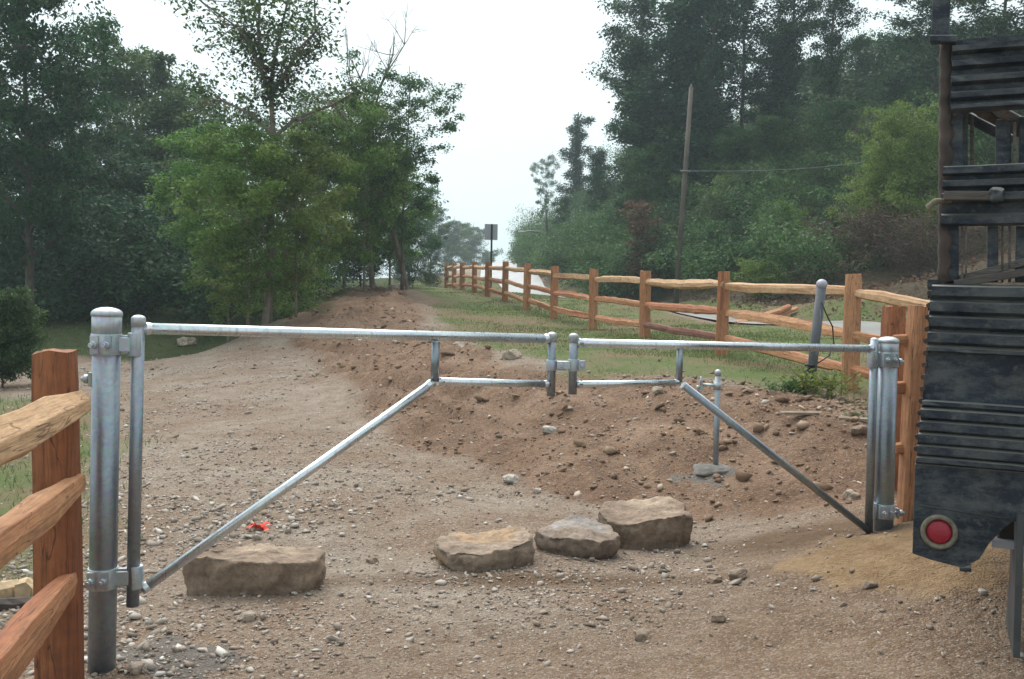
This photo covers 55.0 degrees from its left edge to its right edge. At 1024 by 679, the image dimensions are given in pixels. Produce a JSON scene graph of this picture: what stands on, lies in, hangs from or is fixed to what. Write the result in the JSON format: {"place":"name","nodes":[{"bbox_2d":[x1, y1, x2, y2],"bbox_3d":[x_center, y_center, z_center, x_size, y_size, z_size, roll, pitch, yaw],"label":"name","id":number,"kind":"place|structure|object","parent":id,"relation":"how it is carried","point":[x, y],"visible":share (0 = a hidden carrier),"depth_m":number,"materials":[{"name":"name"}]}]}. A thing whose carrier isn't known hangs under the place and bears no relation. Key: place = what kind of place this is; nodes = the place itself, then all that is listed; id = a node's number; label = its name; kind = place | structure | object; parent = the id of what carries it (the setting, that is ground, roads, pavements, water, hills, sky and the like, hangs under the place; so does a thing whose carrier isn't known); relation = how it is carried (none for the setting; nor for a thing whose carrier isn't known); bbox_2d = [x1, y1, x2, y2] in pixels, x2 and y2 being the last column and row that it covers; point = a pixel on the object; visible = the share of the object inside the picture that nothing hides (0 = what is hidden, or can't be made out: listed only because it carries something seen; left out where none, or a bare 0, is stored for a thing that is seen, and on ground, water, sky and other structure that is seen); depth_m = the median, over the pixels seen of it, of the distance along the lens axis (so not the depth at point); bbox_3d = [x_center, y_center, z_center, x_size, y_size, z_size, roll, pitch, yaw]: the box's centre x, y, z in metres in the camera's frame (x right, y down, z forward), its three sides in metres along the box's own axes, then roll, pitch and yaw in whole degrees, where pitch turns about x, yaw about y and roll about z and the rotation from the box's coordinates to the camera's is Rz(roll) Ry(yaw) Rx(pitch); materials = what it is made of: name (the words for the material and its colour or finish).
{"place":"outdoors","nodes":[
{"label":"outdoors","id":0,"kind":"place"},
{"bbox_2d":[0,278,418,596],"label":"verge grass","id":1,"kind":"structure","parent":0,"point":[81,438],"depth_m":22.24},
{"bbox_2d":[0,83,1023,678],"bbox_3d":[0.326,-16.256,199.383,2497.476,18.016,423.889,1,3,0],"label":"ground","id":2,"kind":"structure","parent":0,"point":[840,651],"depth_m":7.49,"materials":[{"name":"soil"}]},
{"bbox_2d":[0,578,18,597],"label":"firewood","id":3,"kind":"object","parent":2,"relation":"on","point":[7,588],"visible":0.91,"depth_m":5.25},
{"bbox_2d":[0,597,31,609],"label":"firewood","id":4,"kind":"object","parent":2,"relation":"on","point":[10,603],"visible":0.53,"depth_m":5.10,"materials":[{"name":"wood"}]},
{"bbox_2d":[15,577,32,596],"bbox_3d":[-2.634,1.343,5.326,0.099,0.100,0.130,0,3,-19],"label":"firewood","id":5,"kind":"object","parent":2,"relation":"on","point":[23,587],"visible":0.69,"depth_m":5.27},
{"bbox_2d":[0,285,51,387],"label":"shrub","id":6,"kind":"object","parent":2,"relation":"on","point":[18,332],"visible":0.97,"depth_m":15.46,"materials":[{"name":"green plant"}]},
{"bbox_2d":[0,4,55,199],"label":"tree","id":7,"kind":"object","parent":2,"relation":"on","point":[7,76],"visible":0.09,"depth_m":28.64,"materials":[{"name":"green plant"}]},
{"bbox_2d":[0,348,90,678],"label":"rail fence","id":8,"kind":"object","parent":2,"relation":"on","point":[43,627],"visible":1,"depth_m":3.88,"materials":[{"name":"brown wood"}]},
{"bbox_2d":[0,0,123,328],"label":"tree","id":9,"kind":"object","parent":2,"relation":"on","point":[27,153],"visible":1,"depth_m":24.26,"materials":[{"name":"green plant"}]},
{"bbox_2d":[3,65,140,313],"bbox_3d":[-13.948,-4.877,30.965,3.665,8.550,3.421,-1,4,-42],"label":"tree","id":10,"kind":"object","parent":2,"relation":"on","point":[87,137],"visible":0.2,"depth_m":30.75,"materials":[{"name":"green plant"}]},
{"bbox_2d":[81,307,142,673],"bbox_3d":[-1.729,0.773,4.244,0.241,1.825,0.172,-1,4,-38],"label":"gate post","id":11,"kind":"object","parent":2,"relation":"on","point":[109,344],"visible":0.98,"depth_m":4.20,"materials":[{"name":"metal"}]},
{"bbox_2d":[126,315,566,607],"bbox_3d":[-0.696,0.521,4.750,2.190,1.267,0.087,0,3,-27],"label":"gate leaf","id":12,"kind":"object","parent":11,"relation":"attached to","point":[141,325],"visible":0.98,"depth_m":4.50,"materials":[{"name":"metal"}]},
{"bbox_2d":[57,123,168,250],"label":"tree","id":13,"kind":"object","parent":2,"relation":"on","point":[117,185],"visible":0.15,"depth_m":35.30,"materials":[{"name":"green plant"}]},
{"bbox_2d":[127,661,143,674],"bbox_3d":[-1.623,1.419,4.251,0.060,0.044,0.078,4,4,40],"label":"stone","id":14,"kind":"object","parent":2,"relation":"on","point":[134,667],"visible":1,"depth_m":4.23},
{"bbox_2d":[82,29,192,228],"bbox_3d":[-14.882,-6.564,39.520,4.654,11.128,4.785,0,3,-23],"label":"tree","id":15,"kind":"object","parent":2,"relation":"on","point":[153,63],"visible":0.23,"depth_m":38.85,"materials":[{"name":"green plant"}]},
{"bbox_2d":[100,69,249,267],"bbox_3d":[-12.605,-5.685,37.816,5.897,9.384,6.250,2,3,17],"label":"tree","id":16,"kind":"object","parent":2,"relation":"on","point":[173,102],"visible":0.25,"depth_m":36.92,"materials":[{"name":"green plant"}]},
{"bbox_2d":[0,77,407,324],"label":"woods","id":17,"kind":"object","parent":2,"relation":"on","point":[125,274],"visible":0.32,"depth_m":27.69,"materials":[{"name":"green plant"}]},
{"bbox_2d":[142,116,279,323],"bbox_3d":[-7.962,-3.169,25.850,3.590,5.947,3.164,3,3,28],"label":"tree","id":18,"kind":"object","parent":2,"relation":"on","point":[187,168],"visible":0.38,"depth_m":25.50,"materials":[{"name":"green plant"}]},
{"bbox_2d":[0,459,436,678],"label":"crushed stone","id":19,"kind":"object","parent":2,"relation":"on","point":[219,651],"visible":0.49,"depth_m":6.36,"materials":[{"name":"gravel"}]},
{"bbox_2d":[182,224,265,342],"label":"sapling","id":20,"kind":"object","parent":2,"relation":"on","point":[225,283],"visible":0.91,"depth_m":20.34,"materials":[{"name":"green plant"}]},
{"bbox_2d":[168,108,328,325],"bbox_3d":[-5.659,-2.443,20.884,3.367,5.020,2.968,3,3,33],"label":"tree","id":21,"kind":"object","parent":2,"relation":"on","point":[256,158],"visible":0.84,"depth_m":20.56,"materials":[{"name":"green plant"}]},
{"bbox_2d":[182,543,326,595],"bbox_3d":[-1.416,1.303,5.480,0.751,0.275,0.412,1,3,-2],"label":"boulder","id":22,"kind":"object","parent":2,"relation":"on","point":[265,569],"visible":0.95,"depth_m":5.32,"materials":[{"name":"stone"}]},
{"bbox_2d":[233,201,291,325],"bbox_3d":[-5.405,-1.606,21.617,1.307,2.979,1.224,2,3,22],"label":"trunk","id":23,"kind":"object","parent":2,"relation":"on","point":[266,314],"visible":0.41,"depth_m":21.30,"materials":[{"name":"brown plant"}]},
{"bbox_2d":[155,0,383,322],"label":"tree","id":24,"kind":"object","parent":2,"relation":"on","point":[253,45],"visible":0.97,"depth_m":21.62,"materials":[{"name":"green plant"}]},
{"bbox_2d":[237,247,333,325],"bbox_3d":[-5.397,-1.052,23.433,2.343,2.528,2.371,3,4,39],"label":"shrub","id":25,"kind":"object","parent":2,"relation":"on","point":[283,308],"visible":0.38,"depth_m":23.36,"materials":[{"name":"green plant"}]},
{"bbox_2d":[224,122,359,316],"bbox_3d":[-4.729,-2.585,21.458,2.907,4.562,2.562,1,3,-2],"label":"tree","id":26,"kind":"object","parent":2,"relation":"on","point":[296,141],"visible":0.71,"depth_m":21.28,"materials":[{"name":"green plant"}]},
{"bbox_2d":[275,98,370,294],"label":"tree","id":27,"kind":"object","parent":2,"relation":"on","point":[323,188],"visible":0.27,"depth_m":27.59,"materials":[{"name":"green plant"}]},
{"bbox_2d":[297,241,349,295],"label":"shrub","id":28,"kind":"object","parent":2,"relation":"on","point":[331,268],"visible":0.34,"depth_m":27.32,"materials":[{"name":"green plant"}]},
{"bbox_2d":[300,93,400,288],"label":"tree","id":29,"kind":"object","parent":2,"relation":"on","point":[353,216],"visible":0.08,"depth_m":29.50,"materials":[{"name":"green plant"}]},
{"bbox_2d":[335,239,384,286],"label":"shrub","id":30,"kind":"object","parent":2,"relation":"on","point":[355,274],"visible":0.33,"depth_m":31.59,"materials":[{"name":"green plant"}]},
{"bbox_2d":[316,97,419,292],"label":"tree","id":31,"kind":"object","parent":2,"relation":"on","point":[384,214],"visible":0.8,"depth_m":27.52,"materials":[{"name":"green plant"}]},
{"bbox_2d":[328,30,409,289],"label":"tree","id":32,"kind":"object","parent":2,"relation":"on","point":[395,240],"visible":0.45,"depth_m":29.15,"materials":[{"name":"brown plant"}]},
{"bbox_2d":[295,6,442,288],"bbox_3d":[-4.436,-5.728,29.805,4.869,8.688,2.597,0,3,-17],"label":"tree","id":33,"kind":"object","parent":2,"relation":"on","point":[371,279],"visible":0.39,"depth_m":29.63,"materials":[{"name":"brown plant"}]},
{"bbox_2d":[348,136,440,285],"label":"tree","id":34,"kind":"object","parent":2,"relation":"on","point":[388,244],"visible":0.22,"depth_m":30.87,"materials":[{"name":"green plant"}]},
{"bbox_2d":[337,47,465,289],"bbox_3d":[-3.066,-4.761,28.759,3.431,7.199,3.403,2,3,9],"label":"tree","id":35,"kind":"object","parent":2,"relation":"on","point":[400,221],"visible":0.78,"depth_m":28.70,"materials":[{"name":"green plant"}]},
{"bbox_2d":[380,253,439,286],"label":"shrub","id":36,"kind":"object","parent":2,"relation":"on","point":[409,269],"visible":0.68,"depth_m":36.68,"materials":[{"name":"green plant"}]},
{"bbox_2d":[382,183,446,285],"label":"tree","id":37,"kind":"object","parent":2,"relation":"on","point":[435,243],"visible":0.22,"depth_m":49.74,"materials":[{"name":"green plant"}]},
{"bbox_2d":[412,260,449,286],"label":"shrub","id":38,"kind":"object","parent":2,"relation":"on","point":[431,281],"visible":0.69,"depth_m":41.66,"materials":[{"name":"green plant"}]},
{"bbox_2d":[415,206,455,269],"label":"tree","id":39,"kind":"object","parent":2,"relation":"on","point":[435,257],"visible":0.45,"depth_m":84.36,"materials":[{"name":"green plant"}]},
{"bbox_2d":[429,219,476,271],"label":"tree","id":40,"kind":"object","parent":2,"relation":"on","point":[454,237],"visible":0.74,"depth_m":129.04,"materials":[{"name":"green plant"}]},
{"bbox_2d":[449,226,492,265],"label":"tree","id":41,"kind":"object","parent":2,"relation":"on","point":[475,240],"visible":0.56,"depth_m":149.02,"materials":[{"name":"green plant"}]},
{"bbox_2d":[432,526,534,571],"bbox_3d":[-0.175,1.292,5.977,0.628,0.245,0.460,1,3,0],"label":"boulder","id":42,"kind":"object","parent":2,"relation":"on","point":[506,548],"visible":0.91,"depth_m":5.87,"materials":[{"name":"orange stone"}]},
{"bbox_2d":[484,224,497,287],"bbox_3d":[-0.848,-3.203,38.900,0.517,2.728,0.071,1,3,0],"label":"road sign","id":43,"kind":"object","parent":2,"relation":"on","point":[491,232],"visible":0.96,"depth_m":38.87,"materials":[{"name":"metal"}]},
{"bbox_2d":[501,349,521,359],"bbox_3d":[0.008,0.198,12.615,0.247,0.152,0.302,2,3,22],"label":"stone","id":44,"kind":"object","parent":2,"relation":"on","point":[511,354],"visible":0.97,"depth_m":12.50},
{"bbox_2d":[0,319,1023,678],"bbox_3d":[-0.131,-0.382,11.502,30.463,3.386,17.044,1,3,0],"label":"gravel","id":45,"kind":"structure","parent":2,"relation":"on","point":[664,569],"depth_m":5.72,"materials":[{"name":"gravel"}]},
{"bbox_2d":[529,150,566,224],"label":"tree","id":46,"kind":"object","parent":2,"relation":"on","point":[547,176],"visible":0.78,"depth_m":94.16,"materials":[{"name":"green plant"}]},
{"bbox_2d":[550,194,575,227],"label":"tree","id":47,"kind":"object","parent":2,"relation":"on","point":[565,200],"visible":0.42,"depth_m":67.35,"materials":[{"name":"green plant"}]},
{"bbox_2d":[553,112,596,217],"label":"tree","id":48,"kind":"object","parent":2,"relation":"on","point":[576,171],"visible":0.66,"depth_m":77.03,"materials":[{"name":"green plant"}]},
{"bbox_2d":[534,515,620,558],"bbox_3d":[0.446,1.284,6.248,0.498,0.250,0.443,4,4,40],"label":"boulder","id":49,"kind":"object","parent":2,"relation":"on","point":[579,536],"visible":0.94,"depth_m":6.14,"materials":[{"name":"grey stone"}]},
{"bbox_2d":[272,285,896,531],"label":"soil clods","id":50,"kind":"object","parent":2,"relation":"on","point":[742,476],"visible":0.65,"depth_m":9.10,"materials":[{"name":"soil"}]},
{"bbox_2d":[574,146,618,216],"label":"tree","id":51,"kind":"object","parent":2,"relation":"on","point":[598,160],"visible":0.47,"depth_m":59.21,"materials":[{"name":"green plant"}]},
{"bbox_2d":[581,0,674,226],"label":"tree","id":52,"kind":"object","parent":2,"relation":"on","point":[641,8],"visible":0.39,"depth_m":50.89,"materials":[{"name":"green plant"}]},
{"bbox_2d":[592,31,683,235],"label":"tree","id":53,"kind":"object","parent":2,"relation":"on","point":[635,45],"visible":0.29,"depth_m":49.12,"materials":[{"name":"green plant"}]},
{"bbox_2d":[614,199,663,299],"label":"shrub","id":54,"kind":"object","parent":2,"relation":"on","point":[637,230],"visible":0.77,"depth_m":38.73,"materials":[{"name":"green plant"}]},
{"bbox_2d":[597,496,692,549],"bbox_3d":[0.882,1.258,6.616,0.627,0.327,0.565,1,3,0],"label":"boulder","id":55,"kind":"object","parent":2,"relation":"on","point":[659,522],"visible":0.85,"depth_m":6.43,"materials":[{"name":"stone"}]},
{"bbox_2d":[607,140,705,243],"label":"tree","id":56,"kind":"object","parent":2,"relation":"on","point":[642,159],"visible":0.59,"depth_m":46.07,"materials":[{"name":"green plant"}]},
{"bbox_2d":[626,199,702,278],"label":"shrub","id":57,"kind":"object","parent":2,"relation":"on","point":[668,216],"visible":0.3,"depth_m":39.18,"materials":[{"name":"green plant"}]},
{"bbox_2d":[601,0,747,220],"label":"tree","id":58,"kind":"object","parent":2,"relation":"on","point":[671,122],"visible":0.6,"depth_m":46.56,"materials":[{"name":"green plant"}]},
{"bbox_2d":[673,84,692,303],"bbox_3d":[5.698,-4.667,32.790,0.484,7.616,0.217,1,3,0],"label":"utility pole","id":59,"kind":"object","parent":2,"relation":"on","point":[685,170],"visible":0.88,"depth_m":32.73,"materials":[{"name":"brown wood"}]},
{"bbox_2d":[444,261,929,392],"bbox_3d":[0.560,-1.091,25.482,0.639,2.655,35.840,1,3,-12],"label":"rail fence","id":60,"kind":"object","parent":2,"relation":"on","point":[853,292],"visible":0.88,"depth_m":13.81,"materials":[{"name":"brown wood"}]},
{"bbox_2d":[662,186,758,267],"bbox_3d":[7.911,-3.969,37.790,3.327,3.830,4.213,3,4,37],"label":"shrub","id":61,"kind":"object","parent":2,"relation":"on","point":[716,205],"visible":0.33,"depth_m":37.50,"materials":[{"name":"green plant"}]},
{"bbox_2d":[692,369,731,476],"bbox_3d":[1.640,0.752,8.029,0.338,1.018,0.273,1,3,0],"label":"stop post","id":62,"kind":"object","parent":2,"relation":"on","point":[705,470],"visible":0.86,"depth_m":8.01,"materials":[{"name":"metal"}]},
{"bbox_2d":[662,0,769,206],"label":"tree","id":63,"kind":"object","parent":2,"relation":"on","point":[715,13],"visible":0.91,"depth_m":45.03,"materials":[{"name":"green plant"}]},
{"bbox_2d":[692,92,742,205],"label":"tree","id":64,"kind":"object","parent":2,"relation":"on","point":[730,117],"visible":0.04,"depth_m":49.31,"materials":[{"name":"green plant"}]},
{"bbox_2d":[682,219,760,278],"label":"shrub","id":65,"kind":"object","parent":2,"relation":"on","point":[710,226],"visible":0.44,"depth_m":35.14,"materials":[{"name":"green plant"}]},
{"bbox_2d":[695,123,764,194],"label":"tree","id":66,"kind":"object","parent":2,"relation":"on","point":[726,143],"visible":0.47,"depth_m":44.33,"materials":[{"name":"green plant"}]},
{"bbox_2d":[703,170,765,232],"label":"tree","id":67,"kind":"object","parent":2,"relation":"on","point":[715,180],"visible":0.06,"depth_m":39.94,"materials":[{"name":"green plant"}]},
{"bbox_2d":[728,568,747,579],"bbox_3d":[1.275,1.331,5.562,0.126,0.071,0.108,-2,4,-43],"label":"stone","id":68,"kind":"object","parent":2,"relation":"on","point":[736,573],"visible":0.85,"depth_m":5.53,"materials":[{"name":"brown stone"}]},
{"bbox_2d":[711,209,784,261],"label":"shrub","id":69,"kind":"object","parent":2,"relation":"on","point":[735,222],"visible":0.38,"depth_m":33.99,"materials":[{"name":"green plant"}]},
{"bbox_2d":[720,0,790,126],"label":"tree","id":70,"kind":"object","parent":2,"relation":"on","point":[742,84],"visible":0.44,"depth_m":49.07,"materials":[{"name":"green plant"}]},
{"bbox_2d":[721,256,791,301],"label":"shrub","id":71,"kind":"object","parent":2,"relation":"on","point":[752,268],"visible":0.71,"depth_m":27.55,"materials":[{"name":"green plant"}]},
{"bbox_2d":[495,17,1023,297],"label":"undergrowth","id":72,"kind":"object","parent":2,"relation":"on","point":[595,243],"visible":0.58,"depth_m":39.88,"materials":[{"name":"green plant"}]},
{"bbox_2d":[652,376,867,465],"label":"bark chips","id":73,"kind":"object","parent":2,"relation":"on","point":[759,427],"visible":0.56,"depth_m":8.81,"materials":[{"name":"brown wood"}]},
{"bbox_2d":[712,159,813,230],"bbox_3d":[9.487,-5.280,38.148,3.793,3.449,2.996,1,3,-7],"label":"shrub","id":74,"kind":"object","parent":2,"relation":"on","point":[746,172],"visible":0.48,"depth_m":37.86,"materials":[{"name":"green plant"}]},
{"bbox_2d":[734,16,812,150],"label":"tree","id":75,"kind":"object","parent":2,"relation":"on","point":[781,77],"visible":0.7,"depth_m":46.04,"materials":[{"name":"green plant"}]},
{"bbox_2d":[729,108,817,193],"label":"tree","id":76,"kind":"object","parent":2,"relation":"on","point":[773,123],"visible":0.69,"depth_m":42.23,"materials":[{"name":"green plant"}]},
{"bbox_2d":[754,195,812,245],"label":"shrub","id":77,"kind":"object","parent":2,"relation":"on","point":[789,214],"visible":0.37,"depth_m":34.64,"materials":[{"name":"green plant"}]},
{"bbox_2d":[760,377,817,393],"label":"weed","id":78,"kind":"object","parent":2,"relation":"on","point":[790,386],"visible":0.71,"depth_m":9.33,"materials":[{"name":"green plant"}]},
{"bbox_2d":[763,0,831,118],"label":"tree","id":79,"kind":"object","parent":2,"relation":"on","point":[793,6],"visible":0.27,"depth_m":47.22,"materials":[{"name":"green plant"}]},
{"bbox_2d":[772,148,851,211],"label":"shrub","id":80,"kind":"object","parent":2,"relation":"on","point":[815,159],"visible":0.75,"depth_m":38.17,"materials":[{"name":"green plant"}]},
{"bbox_2d":[804,279,827,382],"bbox_3d":[2.949,0.062,9.582,0.192,1.300,0.150,1,3,0],"label":"leaning pipe","id":81,"kind":"object","parent":2,"relation":"on","point":[821,285],"visible":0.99,"depth_m":9.53,"materials":[{"name":"grey metal"}]},
{"bbox_2d":[614,17,1023,181],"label":"hill woods","id":82,"kind":"object","parent":2,"relation":"on","point":[876,79],"visible":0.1,"depth_m":50.45,"materials":[{"name":"green plant"}]},
{"bbox_2d":[775,364,866,399],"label":"weed","id":83,"kind":"object","parent":2,"relation":"on","point":[816,383],"visible":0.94,"depth_m":9.28,"materials":[{"name":"green plant"}]},
{"bbox_2d":[796,0,873,163],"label":"tree","id":84,"kind":"object","parent":2,"relation":"on","point":[832,38],"visible":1,"depth_m":43.25,"materials":[{"name":"green plant"}]},
{"bbox_2d":[811,187,860,236],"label":"shrub","id":85,"kind":"object","parent":2,"relation":"on","point":[822,216],"visible":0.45,"depth_m":33.55,"materials":[{"name":"green plant"}]},
{"bbox_2d":[788,214,895,270],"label":"bramble","id":86,"kind":"object","parent":2,"relation":"on","point":[854,257],"visible":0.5,"depth_m":28.75,"materials":[{"name":"brown plant"}]},
{"bbox_2d":[666,147,1023,321],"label":"leaf litter","id":87,"kind":"object","parent":2,"relation":"on","point":[875,283],"visible":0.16,"depth_m":26.43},
{"bbox_2d":[840,34,889,117],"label":"tree","id":88,"kind":"object","parent":2,"relation":"on","point":[861,58],"visible":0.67,"depth_m":49.29,"materials":[{"name":"green plant"}]},
{"bbox_2d":[828,137,927,258],"bbox_3d":[11.246,-4.122,29.685,2.694,3.835,2.795,0,3,-26],"label":"shrub","id":89,"kind":"object","parent":2,"relation":"on","point":[843,197],"visible":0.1,"depth_m":29.73,"materials":[{"name":"green plant"}]},
{"bbox_2d":[826,193,937,270],"bbox_3d":[10.496,-2.925,27.806,3.487,2.348,2.890,0,3,-27],"label":"bramble","id":90,"kind":"object","parent":2,"relation":"on","point":[869,239],"visible":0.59,"depth_m":27.54,"materials":[{"name":"brown plant"}]},
{"bbox_2d":[867,336,904,530],"bbox_3d":[2.286,0.698,6.027,0.232,1.434,0.183,-2,4,-43],"label":"gate post","id":91,"kind":"object","parent":2,"relation":"on","point":[886,511],"visible":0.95,"depth_m":5.99,"materials":[{"name":"metal"}]},
{"bbox_2d":[557,333,878,532],"bbox_3d":[1.230,0.574,5.602,2.149,1.219,0.104,0,3,-22],"label":"gate leaf","id":92,"kind":"object","parent":91,"relation":"attached to","point":[573,364],"visible":1,"depth_m":5.62,"materials":[{"name":"metal"}]},
{"bbox_2d":[874,305,905,489],"bbox_3d":[2.699,0.570,7.035,0.140,1.627,0.138,0,3,-16],"label":"wooden post","id":93,"kind":"object","parent":2,"relation":"on","point":[893,320],"visible":0.32,"depth_m":6.96,"materials":[{"name":"brown wood"}]},
{"bbox_2d":[864,67,926,136],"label":"tree","id":94,"kind":"object","parent":2,"relation":"on","point":[889,95],"visible":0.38,"depth_m":41.38,"materials":[{"name":"green plant"}]},
{"bbox_2d":[822,98,978,262],"bbox_3d":[11.181,-4.427,28.009,3.538,4.896,3.670,0,3,-18],"label":"shrub","id":95,"kind":"object","parent":2,"relation":"on","point":[906,160],"visible":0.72,"depth_m":27.76,"materials":[{"name":"green plant"}]},
{"bbox_2d":[892,305,928,522],"bbox_3d":[3.823,0.509,6.406,2.951,1.903,0.168,1,3,-10],"label":"rail fence","id":96,"kind":"object","parent":2,"relation":"on","point":[911,340],"visible":0.45,"depth_m":6.11,"materials":[{"name":"brown wood"}]},
{"bbox_2d":[861,201,998,279],"bbox_3d":[10.808,-2.473,25.925,3.325,2.238,2.756,3,4,38],"label":"bramble","id":97,"kind":"object","parent":2,"relation":"on","point":[921,240],"visible":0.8,"depth_m":25.84,"materials":[{"name":"green plant"}]},
{"bbox_2d":[868,0,993,141],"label":"tree","id":98,"kind":"object","parent":2,"relation":"on","point":[932,82],"visible":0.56,"depth_m":39.26,"materials":[{"name":"green plant"}]},
{"bbox_2d":[907,86,1018,232],"bbox_3d":[13.294,-5.051,29.183,4.754,4.940,3.755,3,3,26],"label":"shrub","id":99,"kind":"object","parent":2,"relation":"on","point":[980,137],"visible":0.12,"depth_m":28.61,"materials":[{"name":"green plant"}]},
{"bbox_2d":[912,0,1023,657],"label":"truck","id":100,"kind":"object","parent":2,"relation":"on","point":[969,485],"visible":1,"depth_m":3.88,"materials":[{"name":"black metal"}]},
{"bbox_2d":[913,0,1023,162],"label":"tree","id":101,"kind":"object","parent":2,"relation":"on","point":[1000,23],"visible":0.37,"depth_m":35.43,"materials":[{"name":"green plant"}]},
{"bbox_2d":[0,0,1023,278],"label":"sky","id":102,"kind":"structure","parent":0,"point":[520,63],"materials":[{"name":"white"}]},
{"bbox_2d":[413,279,877,404],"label":"grass","id":103,"kind":"structure","parent":0,"point":[666,336],"depth_m":18.31,"materials":[{"name":"plant"}]},
{"bbox_2d":[480,258,880,334],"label":"road","id":104,"kind":"structure","parent":0,"point":[866,326],"depth_m":45.61,"materials":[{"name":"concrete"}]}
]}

